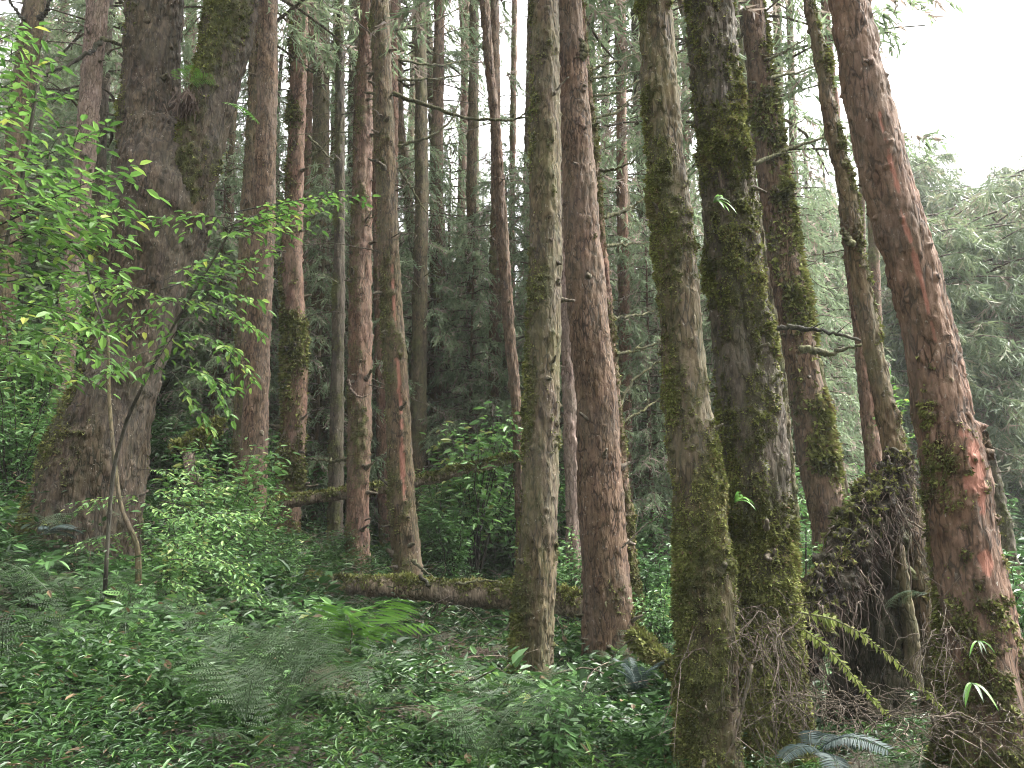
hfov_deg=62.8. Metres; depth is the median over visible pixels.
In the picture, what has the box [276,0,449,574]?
cedar tree
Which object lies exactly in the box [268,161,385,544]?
young conifer
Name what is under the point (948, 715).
fallen branch
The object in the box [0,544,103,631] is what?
seedling
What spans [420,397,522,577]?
shrub
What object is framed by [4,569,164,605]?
fern
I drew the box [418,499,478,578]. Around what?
shrub
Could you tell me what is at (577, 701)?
fern
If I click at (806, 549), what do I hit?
sapling
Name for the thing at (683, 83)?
cedar tree
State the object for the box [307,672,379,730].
seedling
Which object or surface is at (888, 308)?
young conifer
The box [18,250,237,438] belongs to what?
tall bush
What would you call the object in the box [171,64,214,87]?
fern
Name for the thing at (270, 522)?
shrub
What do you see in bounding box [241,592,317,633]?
seedling
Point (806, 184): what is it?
conifer
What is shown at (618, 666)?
fern
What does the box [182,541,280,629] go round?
shrub
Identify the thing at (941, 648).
root tangle
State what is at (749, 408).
cedar tree
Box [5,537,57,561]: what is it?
fern
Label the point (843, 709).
twig heap
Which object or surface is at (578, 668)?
fallen branch
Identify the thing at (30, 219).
young conifer
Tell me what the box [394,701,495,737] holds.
fern
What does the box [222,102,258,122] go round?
fern
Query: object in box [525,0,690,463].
cedar tree
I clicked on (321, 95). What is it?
cedar tree
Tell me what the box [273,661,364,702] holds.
fern
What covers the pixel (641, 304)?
cedar tree
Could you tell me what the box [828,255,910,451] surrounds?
young conifer
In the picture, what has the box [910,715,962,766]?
fallen branch
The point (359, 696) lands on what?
seedling
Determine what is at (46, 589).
fern
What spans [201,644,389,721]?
fern
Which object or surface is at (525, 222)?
young conifer
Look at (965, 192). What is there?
young conifer
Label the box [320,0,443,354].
cedar tree
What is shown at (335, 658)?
seedling
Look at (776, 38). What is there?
cedar tree
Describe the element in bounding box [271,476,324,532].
shrub
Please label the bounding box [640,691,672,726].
seedling
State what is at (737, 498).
strap leaf plant
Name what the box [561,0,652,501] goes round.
cedar tree
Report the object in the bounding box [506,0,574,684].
cedar tree
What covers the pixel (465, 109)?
cedar tree
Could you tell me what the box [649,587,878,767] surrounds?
root tangle
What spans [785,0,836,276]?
cedar tree
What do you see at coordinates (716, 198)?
strap leaf plant
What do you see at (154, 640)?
fern
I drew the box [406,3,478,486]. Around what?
cedar tree
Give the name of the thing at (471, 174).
cedar tree
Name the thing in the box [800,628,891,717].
drooping frond
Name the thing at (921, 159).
young conifer
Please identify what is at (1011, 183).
young conifer
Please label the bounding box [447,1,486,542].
cedar tree
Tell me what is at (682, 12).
cedar tree
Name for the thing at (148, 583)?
fern
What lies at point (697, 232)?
conifer
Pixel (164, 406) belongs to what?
shrub
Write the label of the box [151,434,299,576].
shrub
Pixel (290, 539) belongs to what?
shrub
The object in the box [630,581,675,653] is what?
shrub
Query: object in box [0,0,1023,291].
sky
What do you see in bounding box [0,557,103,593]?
fern
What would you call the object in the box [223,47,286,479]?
cedar tree
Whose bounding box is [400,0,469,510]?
cedar tree
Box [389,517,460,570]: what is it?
shrub
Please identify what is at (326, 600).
seedling
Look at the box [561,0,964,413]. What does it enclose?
cedar tree
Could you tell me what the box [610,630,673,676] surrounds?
fern
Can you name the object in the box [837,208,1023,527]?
young conifer
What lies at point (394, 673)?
seedling
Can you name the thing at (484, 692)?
fern
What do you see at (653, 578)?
shrub
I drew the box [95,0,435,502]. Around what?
cedar tree
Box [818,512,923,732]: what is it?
rotten stump
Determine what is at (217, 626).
seedling
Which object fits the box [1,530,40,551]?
fern
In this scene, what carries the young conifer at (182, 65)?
on the ground
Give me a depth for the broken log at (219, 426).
10.31 m
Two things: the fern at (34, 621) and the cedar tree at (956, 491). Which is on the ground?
the cedar tree at (956, 491)
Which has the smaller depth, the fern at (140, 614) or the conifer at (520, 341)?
the fern at (140, 614)
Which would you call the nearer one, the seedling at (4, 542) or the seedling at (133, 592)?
the seedling at (133, 592)
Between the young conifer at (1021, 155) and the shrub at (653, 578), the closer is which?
the shrub at (653, 578)
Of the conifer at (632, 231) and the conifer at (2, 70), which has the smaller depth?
the conifer at (632, 231)
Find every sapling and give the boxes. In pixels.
[0,18,170,398]
[14,190,380,590]
[52,330,279,636]
[799,528,822,579]
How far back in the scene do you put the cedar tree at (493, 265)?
18.72 m
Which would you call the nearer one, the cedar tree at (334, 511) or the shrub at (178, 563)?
the shrub at (178, 563)
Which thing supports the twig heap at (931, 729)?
on the ground
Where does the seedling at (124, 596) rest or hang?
on the ground
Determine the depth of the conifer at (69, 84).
24.92 m
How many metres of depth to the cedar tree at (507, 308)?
15.48 m
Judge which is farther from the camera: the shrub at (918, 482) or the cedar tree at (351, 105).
the shrub at (918, 482)
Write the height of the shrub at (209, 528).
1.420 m
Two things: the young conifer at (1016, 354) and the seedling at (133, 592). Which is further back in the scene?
the young conifer at (1016, 354)
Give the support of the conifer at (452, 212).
on the ground
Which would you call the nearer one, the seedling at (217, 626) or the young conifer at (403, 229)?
the seedling at (217, 626)
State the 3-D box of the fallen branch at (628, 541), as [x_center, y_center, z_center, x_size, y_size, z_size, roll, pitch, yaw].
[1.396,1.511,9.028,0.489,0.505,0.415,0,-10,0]
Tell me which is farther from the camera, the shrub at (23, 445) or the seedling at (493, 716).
the shrub at (23, 445)
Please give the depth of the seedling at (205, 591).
8.27 m
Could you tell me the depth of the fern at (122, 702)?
4.53 m
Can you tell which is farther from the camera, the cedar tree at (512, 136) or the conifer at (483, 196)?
the conifer at (483, 196)
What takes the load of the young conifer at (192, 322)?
on the ground
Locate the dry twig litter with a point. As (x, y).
(456, 632)
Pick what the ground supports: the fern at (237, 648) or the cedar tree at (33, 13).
the cedar tree at (33, 13)
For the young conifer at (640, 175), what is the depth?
18.89 m
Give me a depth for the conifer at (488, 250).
47.61 m
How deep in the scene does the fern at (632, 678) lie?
7.27 m
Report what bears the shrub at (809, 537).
on the ground
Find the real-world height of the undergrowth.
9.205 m
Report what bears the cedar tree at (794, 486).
on the ground
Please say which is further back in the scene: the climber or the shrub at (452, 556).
the shrub at (452, 556)
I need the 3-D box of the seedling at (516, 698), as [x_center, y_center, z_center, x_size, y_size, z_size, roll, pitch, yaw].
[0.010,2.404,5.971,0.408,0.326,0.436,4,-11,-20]
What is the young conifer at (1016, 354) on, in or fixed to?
on the ground
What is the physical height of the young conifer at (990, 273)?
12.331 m
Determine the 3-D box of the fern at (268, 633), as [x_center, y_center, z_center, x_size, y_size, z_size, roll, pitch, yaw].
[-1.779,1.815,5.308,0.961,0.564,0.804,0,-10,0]
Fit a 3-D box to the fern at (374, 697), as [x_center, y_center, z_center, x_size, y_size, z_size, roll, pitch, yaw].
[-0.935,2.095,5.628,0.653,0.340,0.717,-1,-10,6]
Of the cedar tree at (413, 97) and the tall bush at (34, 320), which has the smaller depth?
the tall bush at (34, 320)
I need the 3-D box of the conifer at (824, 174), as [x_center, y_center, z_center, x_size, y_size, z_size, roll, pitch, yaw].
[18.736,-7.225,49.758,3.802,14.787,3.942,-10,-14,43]
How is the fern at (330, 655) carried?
on the undergrowth
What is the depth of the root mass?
6.46 m
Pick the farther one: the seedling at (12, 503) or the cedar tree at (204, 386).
the cedar tree at (204, 386)
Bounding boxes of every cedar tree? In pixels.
[0,0,95,457]
[0,0,225,336]
[42,0,120,438]
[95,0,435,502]
[178,0,235,428]
[200,256,211,473]
[216,102,285,487]
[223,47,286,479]
[234,0,285,558]
[259,0,528,609]
[266,0,357,541]
[270,4,351,348]
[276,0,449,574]
[277,0,526,468]
[278,0,351,540]
[279,13,334,430]
[298,0,355,559]
[307,0,424,525]
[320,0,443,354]
[332,0,372,446]
[344,86,400,563]
[349,0,482,560]
[369,0,689,666]
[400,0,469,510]
[404,0,522,450]
[404,13,453,325]
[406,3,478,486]
[439,0,522,564]
[439,0,528,573]
[446,15,508,326]
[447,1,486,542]
[453,1,481,407]
[479,1,531,332]
[486,0,528,543]
[499,0,521,481]
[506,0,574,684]
[524,2,630,182]
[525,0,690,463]
[559,73,623,590]
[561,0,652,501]
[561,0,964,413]
[582,0,660,626]
[596,4,693,567]
[599,27,616,280]
[606,88,648,487]
[630,125,696,562]
[633,0,746,767]
[653,16,701,385]
[673,0,680,101]
[677,0,813,564]
[681,0,818,767]
[701,7,843,577]
[738,0,861,641]
[772,0,818,355]
[781,346,850,505]
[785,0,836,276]
[803,0,935,713]
[806,0,886,474]
[828,0,1023,767]
[853,9,915,477]
[866,0,894,342]
[984,430,1023,603]
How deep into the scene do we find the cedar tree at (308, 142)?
20.28 m
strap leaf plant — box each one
[713,195,736,213]
[734,491,755,509]
[963,683,998,710]
[969,641,994,657]
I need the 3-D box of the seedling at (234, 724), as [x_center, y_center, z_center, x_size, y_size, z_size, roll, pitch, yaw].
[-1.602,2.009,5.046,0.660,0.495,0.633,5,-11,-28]
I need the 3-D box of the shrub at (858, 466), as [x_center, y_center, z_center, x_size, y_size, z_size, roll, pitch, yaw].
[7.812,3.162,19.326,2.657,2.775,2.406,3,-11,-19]
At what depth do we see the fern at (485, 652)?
8.06 m
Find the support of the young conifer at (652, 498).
on the ground
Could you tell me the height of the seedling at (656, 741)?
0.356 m
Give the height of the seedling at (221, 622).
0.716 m
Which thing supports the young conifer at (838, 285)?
on the ground
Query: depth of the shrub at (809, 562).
10.12 m
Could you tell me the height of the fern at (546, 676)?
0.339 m
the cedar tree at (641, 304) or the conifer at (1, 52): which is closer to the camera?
the cedar tree at (641, 304)
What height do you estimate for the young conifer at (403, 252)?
10.013 m
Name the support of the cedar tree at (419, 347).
on the ground
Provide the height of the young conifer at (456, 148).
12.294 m
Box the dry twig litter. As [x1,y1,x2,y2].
[0,470,1023,746]
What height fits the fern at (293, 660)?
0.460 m
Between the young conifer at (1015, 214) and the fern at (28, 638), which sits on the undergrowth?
the fern at (28, 638)
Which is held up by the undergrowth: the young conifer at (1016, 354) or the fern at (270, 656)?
the fern at (270, 656)
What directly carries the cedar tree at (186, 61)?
on the ground
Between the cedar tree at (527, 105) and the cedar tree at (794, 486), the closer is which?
the cedar tree at (794, 486)
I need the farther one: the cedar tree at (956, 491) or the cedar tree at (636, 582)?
the cedar tree at (636, 582)
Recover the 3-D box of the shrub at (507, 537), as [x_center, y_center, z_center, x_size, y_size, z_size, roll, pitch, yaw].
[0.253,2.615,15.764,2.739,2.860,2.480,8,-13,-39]
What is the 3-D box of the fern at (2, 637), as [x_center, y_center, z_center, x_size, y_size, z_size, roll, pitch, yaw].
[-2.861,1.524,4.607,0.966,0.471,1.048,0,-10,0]
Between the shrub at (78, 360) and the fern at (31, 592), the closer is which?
the fern at (31, 592)
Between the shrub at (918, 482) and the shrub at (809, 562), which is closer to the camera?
the shrub at (809, 562)
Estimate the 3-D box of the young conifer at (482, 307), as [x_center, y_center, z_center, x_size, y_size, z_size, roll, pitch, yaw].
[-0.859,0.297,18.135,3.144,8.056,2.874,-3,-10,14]
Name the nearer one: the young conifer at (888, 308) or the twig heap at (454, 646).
the twig heap at (454, 646)
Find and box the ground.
[0,430,1022,767]
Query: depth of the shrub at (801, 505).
14.32 m
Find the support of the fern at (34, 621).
on the undergrowth
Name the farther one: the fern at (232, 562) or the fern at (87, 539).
the fern at (232, 562)
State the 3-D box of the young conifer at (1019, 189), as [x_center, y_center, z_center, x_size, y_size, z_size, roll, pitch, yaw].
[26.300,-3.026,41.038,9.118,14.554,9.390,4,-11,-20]
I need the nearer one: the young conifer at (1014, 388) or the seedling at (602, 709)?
the seedling at (602, 709)
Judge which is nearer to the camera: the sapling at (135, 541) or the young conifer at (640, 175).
the sapling at (135, 541)
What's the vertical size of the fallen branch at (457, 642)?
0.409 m
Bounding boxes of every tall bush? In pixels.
[0,180,95,415]
[13,265,77,391]
[16,217,209,378]
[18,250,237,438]
[25,217,63,300]
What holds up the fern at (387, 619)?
on the undergrowth
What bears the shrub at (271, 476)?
on the ground
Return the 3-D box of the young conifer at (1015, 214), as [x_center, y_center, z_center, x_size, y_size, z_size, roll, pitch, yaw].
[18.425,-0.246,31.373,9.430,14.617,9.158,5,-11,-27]
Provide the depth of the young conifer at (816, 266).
18.25 m
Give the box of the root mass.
[800,446,929,746]
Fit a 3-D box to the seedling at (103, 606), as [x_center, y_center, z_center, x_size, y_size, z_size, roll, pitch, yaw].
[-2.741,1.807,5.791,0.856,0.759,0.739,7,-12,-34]
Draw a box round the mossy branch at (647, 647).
[622,624,673,680]
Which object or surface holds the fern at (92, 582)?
on the undergrowth
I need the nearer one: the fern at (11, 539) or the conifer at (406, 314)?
the fern at (11, 539)
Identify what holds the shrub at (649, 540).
on the ground
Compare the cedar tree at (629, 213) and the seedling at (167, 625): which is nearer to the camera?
the seedling at (167, 625)
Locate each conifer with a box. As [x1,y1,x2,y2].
[0,0,124,244]
[0,17,106,277]
[0,37,14,80]
[0,62,13,158]
[1,37,58,247]
[21,28,122,292]
[22,4,120,263]
[106,50,199,425]
[145,128,279,502]
[153,48,236,456]
[172,61,287,473]
[203,21,332,397]
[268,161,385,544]
[269,110,427,512]
[343,143,492,530]
[344,114,430,506]
[372,259,412,426]
[373,103,490,486]
[416,222,523,573]
[426,142,565,546]
[445,193,457,258]
[472,152,565,546]
[479,170,490,263]
[480,220,490,305]
[482,102,669,536]
[516,255,562,463]
[558,126,715,564]
[611,185,636,332]
[613,143,719,533]
[614,217,672,569]
[616,67,711,549]
[644,146,829,539]
[652,157,712,397]
[690,152,711,394]
[704,179,845,478]
[757,145,864,560]
[787,119,860,437]
[799,194,908,484]
[802,182,913,458]
[805,147,840,259]
[820,299,923,509]
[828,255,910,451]
[829,243,914,447]
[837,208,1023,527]
[865,139,957,217]
[865,157,971,248]
[865,188,936,229]
[886,186,1022,434]
[889,184,1023,515]
[901,248,1023,466]
[909,141,980,226]
[911,224,1023,531]
[928,184,998,235]
[956,169,1023,342]
[972,163,1023,218]
[978,150,1023,216]
[989,319,1023,489]
[991,187,1023,286]
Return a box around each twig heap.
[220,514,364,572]
[354,601,564,673]
[703,670,995,767]
[755,664,1023,767]
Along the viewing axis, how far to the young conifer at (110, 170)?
23.00 m
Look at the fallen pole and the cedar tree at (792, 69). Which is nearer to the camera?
the fallen pole
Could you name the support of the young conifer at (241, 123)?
on the ground
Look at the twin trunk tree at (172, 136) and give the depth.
8.56 m
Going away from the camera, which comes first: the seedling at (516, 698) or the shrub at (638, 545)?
the seedling at (516, 698)
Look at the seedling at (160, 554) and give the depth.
9.54 m
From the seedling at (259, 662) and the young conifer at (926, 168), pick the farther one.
the young conifer at (926, 168)
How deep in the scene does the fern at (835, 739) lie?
4.45 m
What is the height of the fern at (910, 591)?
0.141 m
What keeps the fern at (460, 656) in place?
on the undergrowth
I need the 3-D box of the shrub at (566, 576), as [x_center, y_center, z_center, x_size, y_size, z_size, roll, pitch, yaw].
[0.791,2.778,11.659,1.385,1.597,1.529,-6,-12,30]
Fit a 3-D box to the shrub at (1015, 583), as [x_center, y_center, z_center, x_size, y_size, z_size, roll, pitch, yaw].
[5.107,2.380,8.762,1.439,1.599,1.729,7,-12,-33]
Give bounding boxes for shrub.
[0,286,89,492]
[0,368,61,522]
[0,429,7,445]
[16,289,90,384]
[125,517,223,619]
[131,490,265,590]
[147,414,187,496]
[149,405,232,493]
[150,385,191,444]
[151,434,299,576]
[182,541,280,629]
[207,429,313,495]
[214,479,291,566]
[231,529,318,587]
[260,525,323,562]
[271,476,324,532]
[305,441,376,533]
[312,524,370,570]
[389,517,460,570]
[415,453,487,557]
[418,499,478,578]
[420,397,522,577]
[461,454,565,572]
[481,541,513,578]
[514,526,582,623]
[557,512,565,561]
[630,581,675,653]
[632,502,666,561]
[635,498,672,567]
[636,541,672,628]
[795,467,811,559]
[796,462,864,486]
[797,493,807,524]
[799,542,822,576]
[800,520,814,572]
[915,463,920,500]
[1002,465,1023,510]
[1002,549,1023,637]
[1003,489,1018,517]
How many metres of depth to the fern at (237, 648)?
5.12 m
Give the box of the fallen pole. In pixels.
[266,449,519,511]
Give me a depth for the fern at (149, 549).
8.89 m
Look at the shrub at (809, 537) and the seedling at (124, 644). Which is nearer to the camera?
the seedling at (124, 644)
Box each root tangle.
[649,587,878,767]
[875,572,994,724]
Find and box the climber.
[873,365,917,462]
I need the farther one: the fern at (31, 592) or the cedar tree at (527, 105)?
the cedar tree at (527, 105)
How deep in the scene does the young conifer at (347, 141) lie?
20.82 m
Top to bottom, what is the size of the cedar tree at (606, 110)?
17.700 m
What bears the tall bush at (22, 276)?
on the ground
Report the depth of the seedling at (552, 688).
6.25 m
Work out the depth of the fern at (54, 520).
7.67 m
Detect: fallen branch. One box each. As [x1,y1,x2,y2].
[433,619,485,654]
[554,662,614,681]
[621,503,666,548]
[722,664,773,767]
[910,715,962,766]
[935,711,1021,764]
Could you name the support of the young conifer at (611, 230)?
on the ground
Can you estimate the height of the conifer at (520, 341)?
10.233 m
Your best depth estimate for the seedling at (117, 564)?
7.67 m
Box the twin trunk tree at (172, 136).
[0,0,259,600]
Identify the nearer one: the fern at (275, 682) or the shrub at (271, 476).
the fern at (275, 682)
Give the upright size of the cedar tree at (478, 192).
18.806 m
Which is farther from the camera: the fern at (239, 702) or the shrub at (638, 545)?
the shrub at (638, 545)
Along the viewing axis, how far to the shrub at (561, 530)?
18.37 m
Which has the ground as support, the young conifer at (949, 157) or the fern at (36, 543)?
the young conifer at (949, 157)
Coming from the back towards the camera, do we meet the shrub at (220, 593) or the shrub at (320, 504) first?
the shrub at (320, 504)
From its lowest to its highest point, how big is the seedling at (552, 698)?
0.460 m
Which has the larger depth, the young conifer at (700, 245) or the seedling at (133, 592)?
the young conifer at (700, 245)
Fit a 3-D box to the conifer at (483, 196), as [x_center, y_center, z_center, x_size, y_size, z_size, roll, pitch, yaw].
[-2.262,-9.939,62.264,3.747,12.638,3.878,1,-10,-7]
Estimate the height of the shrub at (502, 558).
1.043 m
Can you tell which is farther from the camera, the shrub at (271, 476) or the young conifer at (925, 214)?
the young conifer at (925, 214)
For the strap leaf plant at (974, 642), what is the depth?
4.76 m
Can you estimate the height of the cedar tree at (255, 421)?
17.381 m
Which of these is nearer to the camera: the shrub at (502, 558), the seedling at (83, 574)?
the seedling at (83, 574)
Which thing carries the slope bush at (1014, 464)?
on the ground
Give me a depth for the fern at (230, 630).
6.25 m
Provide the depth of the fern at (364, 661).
5.86 m
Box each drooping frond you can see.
[796,608,947,713]
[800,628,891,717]
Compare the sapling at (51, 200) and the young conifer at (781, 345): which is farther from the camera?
the young conifer at (781, 345)
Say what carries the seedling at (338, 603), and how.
on the ground
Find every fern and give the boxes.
[0,549,82,599]
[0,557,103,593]
[0,561,141,626]
[0,572,77,612]
[0,608,93,689]
[0,621,99,682]
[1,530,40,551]
[1,586,123,660]
[4,534,121,580]
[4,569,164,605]
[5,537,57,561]
[10,506,121,531]
[15,598,205,648]
[36,524,83,537]
[39,628,234,668]
[41,679,167,736]
[48,559,157,606]
[52,579,235,616]
[67,568,204,619]
[80,596,194,638]
[127,593,257,639]
[135,631,274,694]
[139,540,160,565]
[150,550,271,590]
[152,637,334,720]
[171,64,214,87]
[175,604,273,658]
[180,639,346,698]
[184,631,347,689]
[190,678,338,755]
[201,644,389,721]
[206,630,297,709]
[219,626,380,681]
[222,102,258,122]
[238,620,355,656]
[240,596,370,640]
[240,631,342,701]
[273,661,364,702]
[281,647,399,692]
[306,599,438,655]
[312,639,349,669]
[315,608,404,645]
[317,664,427,720]
[319,633,423,686]
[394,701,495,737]
[414,695,577,767]
[415,631,491,662]
[434,656,557,725]
[444,645,507,659]
[482,679,625,741]
[515,664,573,692]
[588,641,638,672]
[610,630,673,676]
[614,657,665,693]
[775,730,893,767]
[885,590,925,608]
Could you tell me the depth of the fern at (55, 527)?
7.09 m
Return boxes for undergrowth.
[0,432,1023,767]
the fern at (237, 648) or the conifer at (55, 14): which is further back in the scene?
the conifer at (55, 14)
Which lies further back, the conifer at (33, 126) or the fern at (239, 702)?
the conifer at (33, 126)
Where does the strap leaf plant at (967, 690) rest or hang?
attached to the cedar tree at (956, 491)
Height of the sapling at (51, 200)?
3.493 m
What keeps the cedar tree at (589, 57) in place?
on the ground
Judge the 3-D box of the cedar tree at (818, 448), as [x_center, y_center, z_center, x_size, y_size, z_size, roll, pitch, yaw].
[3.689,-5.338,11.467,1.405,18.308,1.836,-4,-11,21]
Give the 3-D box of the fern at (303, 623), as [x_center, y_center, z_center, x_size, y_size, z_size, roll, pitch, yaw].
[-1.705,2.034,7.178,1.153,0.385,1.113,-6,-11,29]
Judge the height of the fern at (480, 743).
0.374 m
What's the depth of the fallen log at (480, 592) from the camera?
10.55 m
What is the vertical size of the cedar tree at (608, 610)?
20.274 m
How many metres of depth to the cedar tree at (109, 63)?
17.68 m
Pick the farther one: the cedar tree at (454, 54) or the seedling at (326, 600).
the cedar tree at (454, 54)
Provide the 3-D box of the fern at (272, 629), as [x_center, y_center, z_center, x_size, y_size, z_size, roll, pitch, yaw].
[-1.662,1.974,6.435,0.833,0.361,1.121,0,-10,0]
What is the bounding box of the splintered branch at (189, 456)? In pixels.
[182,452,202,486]
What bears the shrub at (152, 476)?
on the ground
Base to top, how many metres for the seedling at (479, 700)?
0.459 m
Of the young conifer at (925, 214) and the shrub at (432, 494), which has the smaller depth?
the shrub at (432, 494)
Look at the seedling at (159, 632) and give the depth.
5.73 m
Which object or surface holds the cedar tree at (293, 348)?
on the ground
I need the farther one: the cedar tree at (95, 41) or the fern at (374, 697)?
the cedar tree at (95, 41)
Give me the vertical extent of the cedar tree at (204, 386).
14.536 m
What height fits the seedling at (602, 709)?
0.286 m
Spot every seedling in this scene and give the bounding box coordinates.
[0,500,19,529]
[0,506,16,535]
[0,535,21,568]
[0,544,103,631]
[25,580,182,678]
[49,628,198,730]
[52,589,186,684]
[53,563,170,613]
[76,548,167,588]
[81,583,184,654]
[91,603,200,659]
[93,620,175,663]
[100,645,236,749]
[142,542,185,578]
[160,571,234,607]
[160,607,243,667]
[169,601,256,662]
[192,670,304,759]
[216,643,303,695]
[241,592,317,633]
[263,596,369,648]
[275,595,372,626]
[302,646,357,700]
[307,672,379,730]
[323,677,387,732]
[358,654,423,703]
[412,693,483,735]
[414,697,495,766]
[419,713,480,764]
[467,698,512,739]
[493,697,529,733]
[505,683,585,739]
[515,692,598,767]
[531,678,599,722]
[580,700,617,720]
[603,718,660,761]
[634,717,673,766]
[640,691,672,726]
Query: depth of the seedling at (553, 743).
5.08 m
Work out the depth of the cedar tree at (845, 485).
14.90 m
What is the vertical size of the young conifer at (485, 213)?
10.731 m
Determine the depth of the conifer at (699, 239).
36.25 m
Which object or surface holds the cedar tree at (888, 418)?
on the ground
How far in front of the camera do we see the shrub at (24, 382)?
12.47 m
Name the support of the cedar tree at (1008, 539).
on the ground
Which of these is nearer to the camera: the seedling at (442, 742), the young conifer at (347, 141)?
the seedling at (442, 742)
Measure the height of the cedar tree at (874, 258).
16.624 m
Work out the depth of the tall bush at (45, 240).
17.16 m
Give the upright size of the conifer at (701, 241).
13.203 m
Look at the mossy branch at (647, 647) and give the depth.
7.65 m
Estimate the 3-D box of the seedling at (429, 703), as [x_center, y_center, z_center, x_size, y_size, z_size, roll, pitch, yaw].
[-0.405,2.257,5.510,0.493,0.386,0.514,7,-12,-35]
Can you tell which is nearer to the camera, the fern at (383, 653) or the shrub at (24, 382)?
the fern at (383, 653)
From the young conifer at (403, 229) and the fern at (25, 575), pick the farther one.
the young conifer at (403, 229)
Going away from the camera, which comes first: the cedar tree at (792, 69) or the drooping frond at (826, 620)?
the drooping frond at (826, 620)
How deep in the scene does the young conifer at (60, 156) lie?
19.45 m
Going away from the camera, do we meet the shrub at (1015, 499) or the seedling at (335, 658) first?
the seedling at (335, 658)
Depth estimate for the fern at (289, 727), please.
4.52 m
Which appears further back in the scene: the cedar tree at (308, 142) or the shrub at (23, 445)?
the cedar tree at (308, 142)
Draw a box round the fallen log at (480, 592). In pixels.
[302,566,582,622]
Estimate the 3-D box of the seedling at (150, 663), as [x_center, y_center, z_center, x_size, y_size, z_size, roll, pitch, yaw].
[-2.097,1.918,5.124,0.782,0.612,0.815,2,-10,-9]
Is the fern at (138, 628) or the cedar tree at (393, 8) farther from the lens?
the cedar tree at (393, 8)
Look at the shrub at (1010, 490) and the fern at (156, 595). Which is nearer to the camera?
the fern at (156, 595)
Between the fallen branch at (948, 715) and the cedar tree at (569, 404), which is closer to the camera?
the fallen branch at (948, 715)
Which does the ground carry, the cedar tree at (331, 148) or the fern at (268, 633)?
the cedar tree at (331, 148)
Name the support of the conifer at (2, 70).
on the ground
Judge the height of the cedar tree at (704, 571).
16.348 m
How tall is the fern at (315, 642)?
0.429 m
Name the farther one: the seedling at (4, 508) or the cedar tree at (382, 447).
the cedar tree at (382, 447)
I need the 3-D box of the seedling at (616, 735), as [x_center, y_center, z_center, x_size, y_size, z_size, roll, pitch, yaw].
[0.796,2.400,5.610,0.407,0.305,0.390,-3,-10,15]
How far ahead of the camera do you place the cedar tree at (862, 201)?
27.33 m
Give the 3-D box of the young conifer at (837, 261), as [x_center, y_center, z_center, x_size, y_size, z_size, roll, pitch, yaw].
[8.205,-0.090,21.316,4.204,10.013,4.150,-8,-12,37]
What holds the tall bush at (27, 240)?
on the ground
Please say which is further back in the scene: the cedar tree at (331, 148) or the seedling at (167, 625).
the cedar tree at (331, 148)
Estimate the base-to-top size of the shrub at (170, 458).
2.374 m
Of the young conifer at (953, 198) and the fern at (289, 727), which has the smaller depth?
the fern at (289, 727)
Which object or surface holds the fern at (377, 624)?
on the undergrowth
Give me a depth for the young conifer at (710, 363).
17.91 m
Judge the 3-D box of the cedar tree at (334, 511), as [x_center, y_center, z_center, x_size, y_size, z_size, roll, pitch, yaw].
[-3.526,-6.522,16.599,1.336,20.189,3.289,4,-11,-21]
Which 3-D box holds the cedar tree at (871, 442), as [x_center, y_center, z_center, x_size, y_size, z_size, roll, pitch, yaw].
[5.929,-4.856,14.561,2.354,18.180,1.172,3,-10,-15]
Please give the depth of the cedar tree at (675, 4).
26.30 m
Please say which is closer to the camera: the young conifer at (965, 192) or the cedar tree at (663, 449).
the cedar tree at (663, 449)
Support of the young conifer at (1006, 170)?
on the ground
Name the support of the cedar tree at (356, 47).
on the ground
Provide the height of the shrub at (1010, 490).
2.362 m
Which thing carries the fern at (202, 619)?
on the undergrowth
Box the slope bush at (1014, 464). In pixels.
[998,431,1023,505]
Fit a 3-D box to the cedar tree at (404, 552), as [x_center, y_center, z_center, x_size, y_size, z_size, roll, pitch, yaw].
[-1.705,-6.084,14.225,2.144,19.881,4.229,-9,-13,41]
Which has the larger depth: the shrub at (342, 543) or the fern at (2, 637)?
the shrub at (342, 543)
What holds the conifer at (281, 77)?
on the ground
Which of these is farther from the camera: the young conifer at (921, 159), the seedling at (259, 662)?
the young conifer at (921, 159)
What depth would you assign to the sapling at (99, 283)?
5.59 m
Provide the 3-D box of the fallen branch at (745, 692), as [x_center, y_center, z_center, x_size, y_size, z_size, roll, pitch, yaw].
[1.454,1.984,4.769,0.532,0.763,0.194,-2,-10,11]
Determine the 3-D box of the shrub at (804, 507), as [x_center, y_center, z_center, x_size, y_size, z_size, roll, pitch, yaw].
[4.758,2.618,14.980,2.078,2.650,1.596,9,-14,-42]
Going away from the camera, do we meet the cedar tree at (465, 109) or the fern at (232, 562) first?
the fern at (232, 562)
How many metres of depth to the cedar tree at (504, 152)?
22.24 m
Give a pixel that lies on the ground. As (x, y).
(312, 718)
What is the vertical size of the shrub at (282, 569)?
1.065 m
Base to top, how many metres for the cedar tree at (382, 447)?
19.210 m
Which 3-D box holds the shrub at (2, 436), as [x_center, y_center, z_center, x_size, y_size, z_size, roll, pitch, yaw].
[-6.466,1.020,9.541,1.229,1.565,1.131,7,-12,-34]
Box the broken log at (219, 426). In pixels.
[167,414,228,459]
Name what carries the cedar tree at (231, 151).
on the ground
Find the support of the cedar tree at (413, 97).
on the ground

